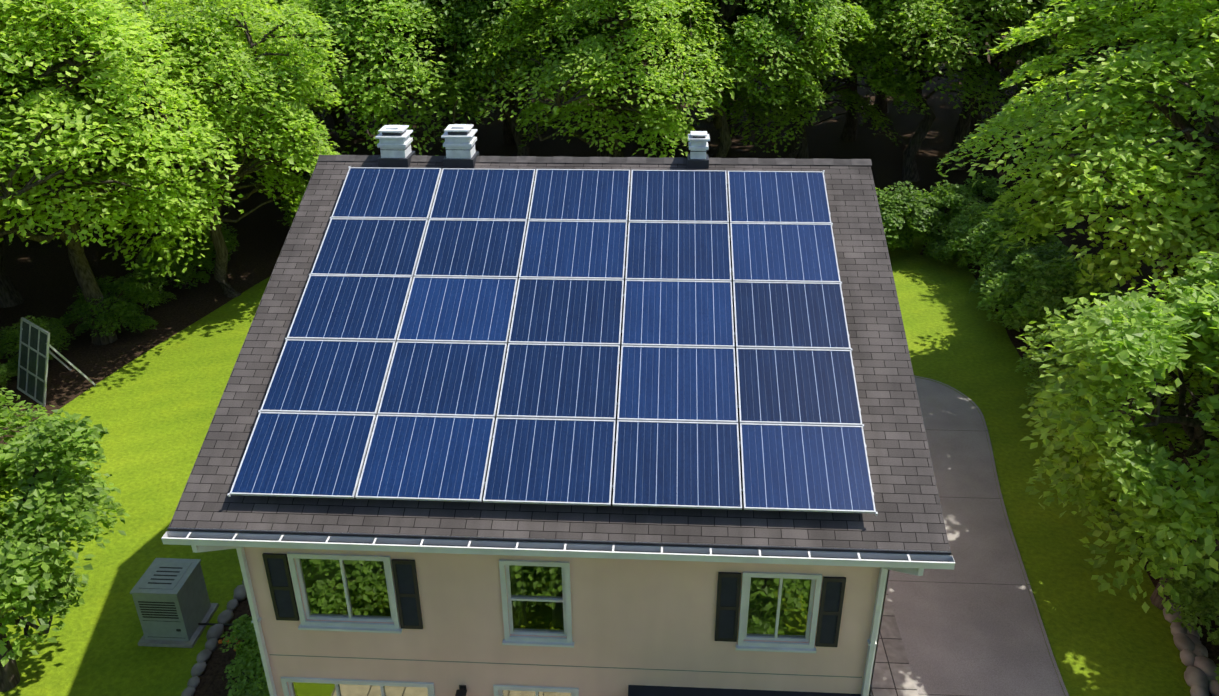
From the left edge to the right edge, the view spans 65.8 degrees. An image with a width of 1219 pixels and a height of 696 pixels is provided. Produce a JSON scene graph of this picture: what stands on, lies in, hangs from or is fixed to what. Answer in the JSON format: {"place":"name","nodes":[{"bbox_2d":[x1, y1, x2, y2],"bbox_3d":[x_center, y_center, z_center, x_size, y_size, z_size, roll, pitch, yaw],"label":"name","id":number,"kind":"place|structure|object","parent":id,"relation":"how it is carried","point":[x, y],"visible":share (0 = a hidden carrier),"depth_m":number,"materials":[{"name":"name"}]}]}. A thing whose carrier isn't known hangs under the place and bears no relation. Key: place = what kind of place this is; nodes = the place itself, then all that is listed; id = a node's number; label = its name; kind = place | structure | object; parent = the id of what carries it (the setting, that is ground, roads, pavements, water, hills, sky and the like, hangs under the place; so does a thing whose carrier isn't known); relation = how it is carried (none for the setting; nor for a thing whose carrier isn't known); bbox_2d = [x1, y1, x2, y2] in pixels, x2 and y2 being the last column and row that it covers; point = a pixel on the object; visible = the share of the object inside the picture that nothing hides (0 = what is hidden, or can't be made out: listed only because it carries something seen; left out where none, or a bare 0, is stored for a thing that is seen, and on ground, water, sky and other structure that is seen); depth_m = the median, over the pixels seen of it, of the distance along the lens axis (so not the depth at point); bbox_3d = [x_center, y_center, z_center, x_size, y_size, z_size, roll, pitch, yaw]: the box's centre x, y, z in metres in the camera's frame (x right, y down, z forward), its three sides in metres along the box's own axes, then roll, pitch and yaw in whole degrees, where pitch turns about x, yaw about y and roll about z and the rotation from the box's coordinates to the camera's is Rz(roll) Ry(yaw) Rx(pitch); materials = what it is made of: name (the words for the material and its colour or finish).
{"place":"outdoors","nodes":[
{"label":"outdoors","id":0,"kind":"place"},
{"bbox_2d":[0,216,1190,695],"bbox_3d":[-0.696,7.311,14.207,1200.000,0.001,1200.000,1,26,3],"label":"lawn ground","id":1,"kind":"structure","parent":0,"point":[152,410],"depth_m":21.20,"materials":[{"name":"green plant"}]},
{"bbox_2d":[0,315,75,379],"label":"shrub","id":2,"kind":"object","parent":1,"relation":"on","point":[8,338],"visible":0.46,"depth_m":27.48,"materials":[{"name":"green plant"}]},
{"bbox_2d":[0,44,75,179],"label":"tree","id":3,"kind":"object","parent":1,"relation":"on","point":[20,109],"visible":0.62,"depth_m":23.03,"materials":[{"name":"green plant"}]},
{"bbox_2d":[0,1,121,307],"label":"tree","id":4,"kind":"object","parent":1,"relation":"on","point":[10,295],"visible":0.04,"depth_m":31.45,"materials":[{"name":"green plant"}]},
{"bbox_2d":[0,387,129,691],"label":"tree","id":5,"kind":"object","parent":1,"relation":"on","point":[48,475],"visible":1,"depth_m":14.69,"materials":[{"name":"green plant"}]},
{"bbox_2d":[60,275,157,336],"bbox_3d":[-15.658,-1.152,29.559,2.830,2.110,2.621,7,27,14],"label":"shrub","id":6,"kind":"object","parent":1,"relation":"on","point":[82,307],"visible":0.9,"depth_m":29.23,"materials":[{"name":"green plant"}]},
{"bbox_2d":[0,0,243,344],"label":"tree","id":7,"kind":"object","parent":1,"relation":"on","point":[94,17],"visible":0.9,"depth_m":24.22,"materials":[{"name":"green plant"}]},
{"bbox_2d":[115,271,176,311],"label":"shrub","id":8,"kind":"object","parent":1,"relation":"on","point":[136,282],"visible":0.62,"depth_m":31.39,"materials":[{"name":"green plant"}]},
{"bbox_2d":[1,0,328,219],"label":"tree","id":9,"kind":"object","parent":1,"relation":"on","point":[125,3],"visible":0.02,"depth_m":32.33,"materials":[{"name":"green plant"}]},
{"bbox_2d":[132,235,214,289],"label":"shrub","id":10,"kind":"object","parent":1,"relation":"on","point":[206,262],"visible":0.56,"depth_m":32.38,"materials":[{"name":"green plant"}]},
{"bbox_2d":[130,558,218,647],"bbox_3d":[-8.324,4.813,17.972,1.050,1.243,1.150,1,26,3],"label":"air conditioner unit","id":11,"kind":"object","parent":1,"relation":"on","point":[174,606],"visible":1,"depth_m":17.70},
{"bbox_2d":[0,0,349,297],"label":"tree","id":12,"kind":"object","parent":1,"relation":"on","point":[204,35],"visible":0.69,"depth_m":28.34,"materials":[{"name":"green plant"}]},
{"bbox_2d":[162,214,239,263],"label":"shrub","id":13,"kind":"object","parent":1,"relation":"on","point":[229,240],"visible":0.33,"depth_m":34.28,"materials":[{"name":"green plant"}]},
{"bbox_2d":[181,580,246,695],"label":"bed edge","id":14,"kind":"object","parent":1,"relation":"on","point":[214,633],"visible":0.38,"depth_m":17.73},
{"bbox_2d":[194,597,263,695],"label":"mulch bed","id":15,"kind":"object","parent":1,"relation":"on","point":[212,682],"depth_m":17.23,"materials":[{"name":"soil"}]},
{"bbox_2d":[220,614,264,695],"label":"shrub","id":16,"kind":"object","parent":1,"relation":"on","point":[247,660],"visible":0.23,"depth_m":16.16,"materials":[{"name":"green plant"}]},
{"bbox_2d":[242,671,269,695],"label":"shrub","id":17,"kind":"object","parent":1,"relation":"on","point":[256,690],"visible":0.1,"depth_m":15.45,"materials":[{"name":"green plant"}]},
{"bbox_2d":[278,165,315,227],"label":"shrub","id":18,"kind":"object","parent":1,"relation":"on","point":[286,203],"visible":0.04,"depth_m":35.69,"materials":[{"name":"green plant"}]},
{"bbox_2d":[251,0,453,154],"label":"tree","id":19,"kind":"object","parent":1,"relation":"on","point":[343,143],"visible":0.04,"depth_m":40.32,"materials":[{"name":"green plant"}]},
{"bbox_2d":[253,0,513,155],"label":"tree","id":20,"kind":"object","parent":1,"relation":"on","point":[376,104],"visible":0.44,"depth_m":33.56,"materials":[{"name":"green plant"}]},
{"bbox_2d":[395,0,543,127],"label":"tree","id":21,"kind":"object","parent":1,"relation":"on","point":[447,105],"depth_m":44.36,"materials":[{"name":"green plant"}]},
{"bbox_2d":[378,0,651,155],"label":"tree","id":22,"kind":"object","parent":1,"relation":"on","point":[503,5],"visible":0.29,"depth_m":35.68,"materials":[{"name":"green plant"}]},
{"bbox_2d":[503,9,578,144],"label":"tree","id":23,"kind":"object","parent":1,"relation":"on","point":[508,138],"depth_m":51.07,"materials":[{"name":"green plant"}]},
{"bbox_2d":[244,547,879,695],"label":"house walls","id":24,"kind":"structure","parent":1,"relation":"on","point":[643,614],"depth_m":13.05,"materials":[{"name":"paint"}]},
{"bbox_2d":[191,545,276,695],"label":"downspout","id":25,"kind":"object","parent":24,"relation":"attached to","point":[256,619],"visible":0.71,"depth_m":13.05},
{"bbox_2d":[262,553,298,620],"bbox_3d":[-4.506,3.289,12.942,0.320,1.150,0.034,1,26,3],"label":"shutter","id":26,"kind":"object","parent":24,"relation":"attached to","point":[277,569],"visible":0.98,"depth_m":12.92,"materials":[{"name":"paint"}]},
{"bbox_2d":[287,553,402,633],"bbox_3d":[-3.625,3.332,12.958,1.460,1.295,0.210,1,26,3],"label":"house window","id":27,"kind":"structure","parent":24,"relation":"attached to","point":[344,587],"depth_m":12.99,"materials":[{"name":"clear glass"}]},
{"bbox_2d":[280,677,434,695],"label":"house window","id":28,"kind":"structure","parent":24,"relation":"attached to","point":[300,686],"depth_m":13.79,"materials":[{"name":"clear glass"}]},
{"bbox_2d":[391,559,422,628],"bbox_3d":[-2.754,3.368,12.865,0.310,1.190,0.034,1,26,3],"label":"shutter","id":29,"kind":"object","parent":24,"relation":"attached to","point":[407,592],"visible":0.94,"depth_m":12.84,"materials":[{"name":"paint"}]},
{"bbox_2d":[493,685,578,695],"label":"house window","id":30,"kind":"structure","parent":24,"relation":"attached to","point":[507,690],"depth_m":13.53,"materials":[{"name":"clear glass"}]},
{"bbox_2d":[499,559,574,647],"bbox_3d":[-0.988,3.438,12.854,1.000,1.435,0.240,1,26,3],"label":"house window","id":31,"kind":"structure","parent":24,"relation":"attached to","point":[537,593],"depth_m":12.85,"materials":[{"name":"clear glass"}]},
{"bbox_2d":[169,161,949,555],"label":"roof","id":32,"kind":"structure","parent":24,"relation":"on","point":[907,503],"depth_m":12.46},
{"bbox_2d":[375,125,415,167],"bbox_3d":[-3.814,-3.505,16.858,0.540,0.922,0.560,1,26,3],"label":"chimney cap","id":33,"kind":"object","parent":32,"relation":"on","point":[394,144],"visible":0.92,"depth_m":16.64,"materials":[{"name":"white metal"}]},
{"bbox_2d":[441,124,478,168],"bbox_3d":[-2.646,-3.491,16.788,0.540,0.942,0.560,1,26,3],"label":"chimney cap","id":34,"kind":"object","parent":32,"relation":"on","point":[459,144],"visible":0.85,"depth_m":16.57,"materials":[{"name":"white metal"}]},
{"bbox_2d":[227,166,877,515],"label":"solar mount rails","id":35,"kind":"object","parent":32,"relation":"on","point":[229,495],"visible":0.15,"depth_m":13.49,"materials":[{"name":"metal"}]},
{"bbox_2d":[230,412,375,498],"bbox_3d":[-4.036,1.402,12.498,1.616,0.540,1.225,1,26,3],"label":"solar panel","id":36,"kind":"object","parent":35,"relation":"on","point":[317,455],"visible":0.98,"depth_m":12.46,"materials":[{"name":"glass"}]},
{"bbox_2d":[261,339,394,414],"bbox_3d":[-3.967,0.395,13.372,1.616,0.540,1.225,1,26,3],"label":"solar panel","id":37,"kind":"object","parent":35,"relation":"on","point":[332,376],"visible":0.98,"depth_m":13.34,"materials":[{"name":"glass"}]},
{"bbox_2d":[287,275,412,341],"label":"solar panel","id":38,"kind":"object","parent":35,"relation":"on","point":[351,308],"visible":1,"depth_m":14.20,"materials":[{"name":"glass"}]},
{"bbox_2d":[311,218,427,276],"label":"solar panel","id":39,"kind":"object","parent":35,"relation":"on","point":[371,247],"visible":0.88,"depth_m":15.09,"materials":[{"name":"glass"}]},
{"bbox_2d":[331,167,440,219],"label":"solar panel","id":40,"kind":"object","parent":35,"relation":"on","point":[384,193],"visible":0.96,"depth_m":15.95,"materials":[{"name":"glass"}]},
{"bbox_2d":[355,415,494,501],"bbox_3d":[-2.398,1.432,12.403,1.616,0.540,1.225,1,26,3],"label":"solar panel","id":41,"kind":"object","parent":35,"relation":"on","point":[428,458],"visible":1,"depth_m":12.36,"materials":[{"name":"glass"}]},
{"bbox_2d":[378,341,506,417],"bbox_3d":[-2.329,0.427,13.280,1.616,0.540,1.225,1,26,3],"label":"solar panel","id":42,"kind":"object","parent":35,"relation":"on","point":[443,379],"visible":1,"depth_m":13.24,"materials":[{"name":"glass"}]},
{"bbox_2d":[397,277,516,343],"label":"solar panel","id":43,"kind":"object","parent":35,"relation":"on","point":[459,309],"visible":0.98,"depth_m":14.11,"materials":[{"name":"glass"}]},
{"bbox_2d":[414,219,526,278],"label":"solar panel","id":44,"kind":"object","parent":35,"relation":"on","point":[475,248],"visible":0.94,"depth_m":14.99,"materials":[{"name":"glass"}]},
{"bbox_2d":[429,168,534,219],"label":"solar panel","id":45,"kind":"object","parent":35,"relation":"on","point":[482,194],"visible":0.85,"depth_m":15.87,"materials":[{"name":"glass"}]},
{"bbox_2d":[483,418,614,505],"bbox_3d":[-0.760,1.464,12.312,1.616,0.540,1.225,1,26,3],"label":"solar panel","id":46,"kind":"object","parent":35,"relation":"on","point":[551,461],"visible":1,"depth_m":12.27,"materials":[{"name":"glass"}]},
{"bbox_2d":[497,343,619,419],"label":"solar panel","id":47,"kind":"object","parent":35,"relation":"on","point":[555,381],"visible":0.98,"depth_m":13.14,"materials":[{"name":"glass"}]},
{"bbox_2d":[509,278,623,344],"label":"solar panel","id":48,"kind":"object","parent":35,"relation":"on","point":[571,311],"visible":0.96,"depth_m":14.02,"materials":[{"name":"glass"}]},
{"bbox_2d":[519,220,626,279],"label":"solar panel","id":49,"kind":"object","parent":35,"relation":"on","point":[574,249],"visible":0.98,"depth_m":14.89,"materials":[{"name":"glass"}]},
{"bbox_2d":[528,169,629,221],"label":"solar panel","id":50,"kind":"object","parent":35,"relation":"on","point":[580,194],"visible":0.9,"depth_m":15.77,"materials":[{"name":"glass"}]},
{"bbox_2d":[612,420,741,509],"bbox_3d":[0.878,1.495,12.218,1.616,0.540,1.225,1,26,3],"label":"solar panel","id":51,"kind":"object","parent":35,"relation":"on","point":[665,464],"visible":1,"depth_m":12.18,"materials":[{"name":"glass"}]},
{"bbox_2d":[617,346,737,422],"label":"solar panel","id":52,"kind":"object","parent":35,"relation":"on","point":[678,384],"visible":0.96,"depth_m":13.06,"materials":[{"name":"glass"}]},
{"bbox_2d":[625,222,730,280],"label":"solar panel","id":53,"kind":"object","parent":35,"relation":"on","point":[682,251],"visible":0.98,"depth_m":14.80,"materials":[{"name":"glass"}]},
{"bbox_2d":[622,280,734,347],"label":"solar panel","id":54,"kind":"object","parent":35,"relation":"on","point":[677,313],"visible":0.96,"depth_m":13.93,"materials":[{"name":"glass"}]},
{"bbox_2d":[629,170,728,222],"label":"solar panel","id":55,"kind":"object","parent":35,"relation":"on","point":[700,196],"visible":0.85,"depth_m":15.68,"materials":[{"name":"glass"}]},
{"bbox_2d":[728,171,830,223],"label":"solar panel","id":56,"kind":"object","parent":35,"relation":"on","point":[796,197],"visible":0.92,"depth_m":15.59,"materials":[{"name":"glass"}]},
{"bbox_2d":[730,223,840,282],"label":"solar panel","id":57,"kind":"object","parent":35,"relation":"on","point":[780,252],"visible":0.94,"depth_m":14.71,"materials":[{"name":"glass"}]},
{"bbox_2d":[733,281,850,349],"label":"solar panel","id":58,"kind":"object","parent":35,"relation":"on","point":[785,315],"visible":0.98,"depth_m":13.84,"materials":[{"name":"glass"}]},
{"bbox_2d":[736,348,861,425],"bbox_3d":[2.585,0.521,13.001,1.616,0.540,1.225,1,26,3],"label":"solar panel","id":59,"kind":"object","parent":35,"relation":"on","point":[801,386],"visible":0.94,"depth_m":12.96,"materials":[{"name":"glass"}]},
{"bbox_2d":[740,423,875,513],"bbox_3d":[2.516,1.526,12.125,1.616,0.540,1.225,1,26,3],"label":"solar panel","id":60,"kind":"object","parent":35,"relation":"on","point":[806,468],"visible":0.9,"depth_m":12.09,"materials":[{"name":"glass"}]},
{"bbox_2d":[161,531,954,569],"bbox_3d":[-0.744,2.512,11.716,9.848,0.104,0.148,1,26,3],"label":"roof gutter","id":61,"kind":"object","parent":32,"relation":"attached to","point":[586,551],"visible":0.92,"depth_m":11.70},
{"bbox_2d":[167,528,950,554],"bbox_3d":[-0.739,2.407,11.760,9.820,0.032,0.020,1,26,3],"label":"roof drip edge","id":62,"kind":"object","parent":32,"relation":"attached to","point":[567,541],"visible":1,"depth_m":11.74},
{"bbox_2d":[317,155,871,165],"bbox_3d":[-0.336,-3.362,16.756,9.820,0.078,0.309,1,26,3],"label":"roof ridge cap","id":63,"kind":"object","parent":32,"relation":"on","point":[627,160],"visible":0.81,"depth_m":16.66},
{"bbox_2d":[687,131,709,168],"bbox_3d":[1.557,-3.379,16.566,0.370,0.802,0.390,1,26,3],"label":"roof vent","id":64,"kind":"object","parent":32,"relation":"on","point":[697,157],"visible":0.88,"depth_m":16.41,"materials":[{"name":"white metal"}]},
{"bbox_2d":[269,654,861,677],"bbox_3d":[-0.692,4.486,13.303,8.400,0.015,0.003,1,26,3],"label":"trim band","id":65,"kind":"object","parent":24,"relation":"attached to","point":[567,666],"depth_m":13.30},
{"bbox_2d":[715,572,740,641],"bbox_3d":[1.583,3.478,12.634,0.300,1.170,0.034,1,26,3],"label":"shutter","id":66,"kind":"object","parent":24,"relation":"attached to","point":[727,604],"visible":0.96,"depth_m":12.61,"materials":[{"name":"paint"}]},
{"bbox_2d":[628,685,860,695],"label":"door awning","id":67,"kind":"object","parent":24,"relation":"attached to","point":[639,690],"depth_m":13.28,"materials":[{"name":"fabric"}]},
{"bbox_2d":[735,571,821,652],"bbox_3d":[2.271,3.510,12.664,1.090,1.305,0.222,1,26,3],"label":"house window","id":68,"kind":"structure","parent":24,"relation":"attached to","point":[775,606],"depth_m":12.69,"materials":[{"name":"clear glass"}]},
{"bbox_2d":[815,576,845,646],"bbox_3d":[2.946,3.527,12.568,0.290,1.180,0.034,1,26,3],"label":"shutter","id":69,"kind":"object","parent":24,"relation":"attached to","point":[831,607],"visible":1,"depth_m":12.54,"materials":[{"name":"paint"}]},
{"bbox_2d":[861,567,889,695],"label":"corner trim","id":70,"kind":"structure","parent":24,"relation":"attached to","point":[878,629],"depth_m":12.65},
{"bbox_2d":[861,567,923,695],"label":"downspout","id":71,"kind":"object","parent":24,"relation":"attached to","point":[872,643],"visible":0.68,"depth_m":12.47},
{"bbox_2d":[483,0,713,156],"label":"tree","id":72,"kind":"object","parent":1,"relation":"on","point":[604,153],"visible":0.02,"depth_m":45.25,"materials":[{"name":"green plant"}]},
{"bbox_2d":[0,1,1218,467],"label":"mulch bed","id":73,"kind":"object","parent":1,"relation":"on","point":[44,279],"visible":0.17,"depth_m":40.77,"materials":[{"name":"soil"}]},
{"bbox_2d":[17,317,95,406],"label":"ground-mounted solar panel","id":74,"kind":"object","parent":73,"relation":"on","point":[34,346],"visible":1,"depth_m":26.18,"materials":[{"name":"grey paint"}]},
{"bbox_2d":[690,0,936,157],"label":"tree","id":75,"kind":"object","parent":73,"relation":"in","point":[879,81],"visible":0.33,"depth_m":40.25,"materials":[{"name":"green plant"}]},
{"bbox_2d":[875,180,949,250],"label":"shrub","id":76,"kind":"object","parent":73,"relation":"in","point":[907,202],"visible":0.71,"depth_m":34.20,"materials":[{"name":"green plant"}]},
{"bbox_2d":[792,0,1071,181],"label":"tree","id":77,"kind":"object","parent":73,"relation":"in","point":[929,53],"visible":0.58,"depth_m":39.04,"materials":[{"name":"green plant"}]},
{"bbox_2d":[887,180,980,263],"bbox_3d":[12.135,-4.669,35.276,3.796,3.056,4.099,6,27,13],"label":"shrub","id":78,"kind":"object","parent":73,"relation":"in","point":[950,198],"visible":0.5,"depth_m":34.46,"materials":[{"name":"green plant"}]},
{"bbox_2d":[933,198,1035,259],"bbox_3d":[13.535,-4.114,34.404,3.433,2.764,3.707,-7,27,-14],"label":"shrub","id":79,"kind":"object","parent":73,"relation":"in","point":[971,218],"visible":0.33,"depth_m":33.53,"materials":[{"name":"green plant"}]},
{"bbox_2d":[976,251,1124,344],"bbox_3d":[13.353,-1.344,28.284,4.171,3.357,4.503,-18,31,-31],"label":"shrub","id":80,"kind":"object","parent":73,"relation":"in","point":[1049,284],"visible":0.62,"depth_m":27.38,"materials":[{"name":"green plant"}]},
{"bbox_2d":[934,0,1218,396],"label":"tree","id":81,"kind":"object","parent":73,"relation":"in","point":[1191,42],"visible":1,"depth_m":21.01,"materials":[{"name":"green plant"}]},
{"bbox_2d":[464,0,758,157],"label":"tree","id":82,"kind":"object","parent":1,"relation":"on","point":[660,117],"visible":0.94,"depth_m":33.48,"materials":[{"name":"green plant"}]},
{"bbox_2d":[582,0,876,157],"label":"tree","id":83,"kind":"object","parent":1,"relation":"on","point":[783,43],"visible":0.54,"depth_m":35.87,"materials":[{"name":"green plant"}]},
{"bbox_2d":[704,0,909,158],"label":"tree","id":84,"kind":"object","parent":1,"relation":"on","point":[803,152],"visible":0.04,"depth_m":43.43,"materials":[{"name":"brown plant"}]},
{"bbox_2d":[811,11,953,140],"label":"tree","id":85,"kind":"object","parent":1,"relation":"on","point":[849,132],"depth_m":51.12,"materials":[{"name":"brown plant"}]},
{"bbox_2d":[873,19,957,113],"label":"tree","id":86,"kind":"object","parent":1,"relation":"on","point":[882,103],"visible":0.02,"depth_m":56.76,"materials":[{"name":"brown plant"}]},
{"bbox_2d":[938,173,1015,245],"bbox_3d":[14.056,-5.219,36.481,3.618,2.912,3.906,1,26,3],"label":"shrub","id":87,"kind":"object","parent":1,"relation":"on","point":[978,190],"visible":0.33,"depth_m":36.09,"materials":[{"name":"green plant"}]},
{"bbox_2d":[898,0,1074,169],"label":"tree","id":88,"kind":"object","parent":1,"relation":"on","point":[962,129],"visible":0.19,"depth_m":43.46,"materials":[{"name":"green plant"}]},
{"bbox_2d":[912,6,1063,134],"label":"tree","id":89,"kind":"object","parent":1,"relation":"on","point":[974,121],"visible":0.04,"depth_m":49.66,"materials":[{"name":"green plant"}]},
{"bbox_2d":[914,375,1068,695],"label":"driveway edging","id":90,"kind":"object","parent":1,"relation":"on","point":[1028,584],"visible":0.88,"depth_m":19.94,"materials":[{"name":"concrete"}]},
{"bbox_2d":[944,206,1070,277],"bbox_3d":[13.782,-3.320,32.618,3.679,2.962,3.973,-7,27,-13],"label":"shrub","id":91,"kind":"object","parent":1,"relation":"on","point":[989,236],"visible":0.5,"depth_m":32.17,"materials":[{"name":"green plant"}]},
{"bbox_2d":[968,242,1095,306],"bbox_3d":[13.700,-2.149,30.308,3.906,2.912,3.618,18,32,33],"label":"shrub","id":92,"kind":"object","parent":1,"relation":"on","point":[1005,265],"visible":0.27,"depth_m":29.77,"materials":[{"name":"green plant"}]},
{"bbox_2d":[1014,345,1090,419],"bbox_3d":[12.119,1.035,24.572,2.969,2.214,2.750,4,27,9],"label":"shrub","id":93,"kind":"object","parent":1,"relation":"on","point":[1039,382],"visible":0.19,"depth_m":24.54,"materials":[{"name":"green plant"}]},
{"bbox_2d":[1018,0,1210,229],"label":"tree","id":94,"kind":"object","parent":1,"relation":"on","point":[1092,59],"visible":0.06,"depth_m":36.03,"materials":[{"name":"green plant"}]},
{"bbox_2d":[1016,251,1218,612],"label":"tree","id":95,"kind":"object","parent":1,"relation":"on","point":[1109,420],"visible":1,"depth_m":15.45,"materials":[{"name":"green plant"}]},
{"bbox_2d":[1109,6,1218,152],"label":"tree","id":96,"kind":"object","parent":1,"relation":"on","point":[1188,82],"visible":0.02,"depth_m":27.61,"materials":[{"name":"green plant"}]},
{"bbox_2d":[1111,498,1218,695],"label":"mulch bed","id":97,"kind":"object","parent":1,"relation":"on","point":[1213,651],"visible":0.1,"depth_m":17.75,"materials":[{"name":"soil"}]},
{"bbox_2d":[1152,130,1218,304],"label":"tree","id":98,"kind":"object","parent":1,"relation":"on","point":[1216,193],"visible":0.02,"depth_m":20.83,"materials":[{"name":"green plant"}]},
{"bbox_2d":[1158,534,1218,639],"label":"shrub","id":99,"kind":"object","parent":1,"relation":"on","point":[1201,604],"visible":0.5,"depth_m":17.00,"materials":[{"name":"green plant"}]},
{"bbox_2d":[1163,602,1218,695],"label":"stone border","id":100,"kind":"object","parent":1,"relation":"on","point":[1200,660],"visible":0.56,"depth_m":16.95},
{"bbox_2d":[871,590,918,695],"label":"paved walkway","id":101,"kind":"structure","parent":0,"point":[892,675],"depth_m":17.17,"materials":[{"name":"concrete"}]},
{"bbox_2d":[887,377,1064,695],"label":"asphalt driveway","id":102,"kind":"structure","parent":0,"point":[969,625],"depth_m":18.83,"materials":[{"name":"asphalt"}]},
{"bbox_2d":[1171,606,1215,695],"bbox_3d":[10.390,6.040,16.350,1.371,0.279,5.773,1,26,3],"label":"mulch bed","id":103,"kind":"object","parent":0,"point":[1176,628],"visible":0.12,"depth_m":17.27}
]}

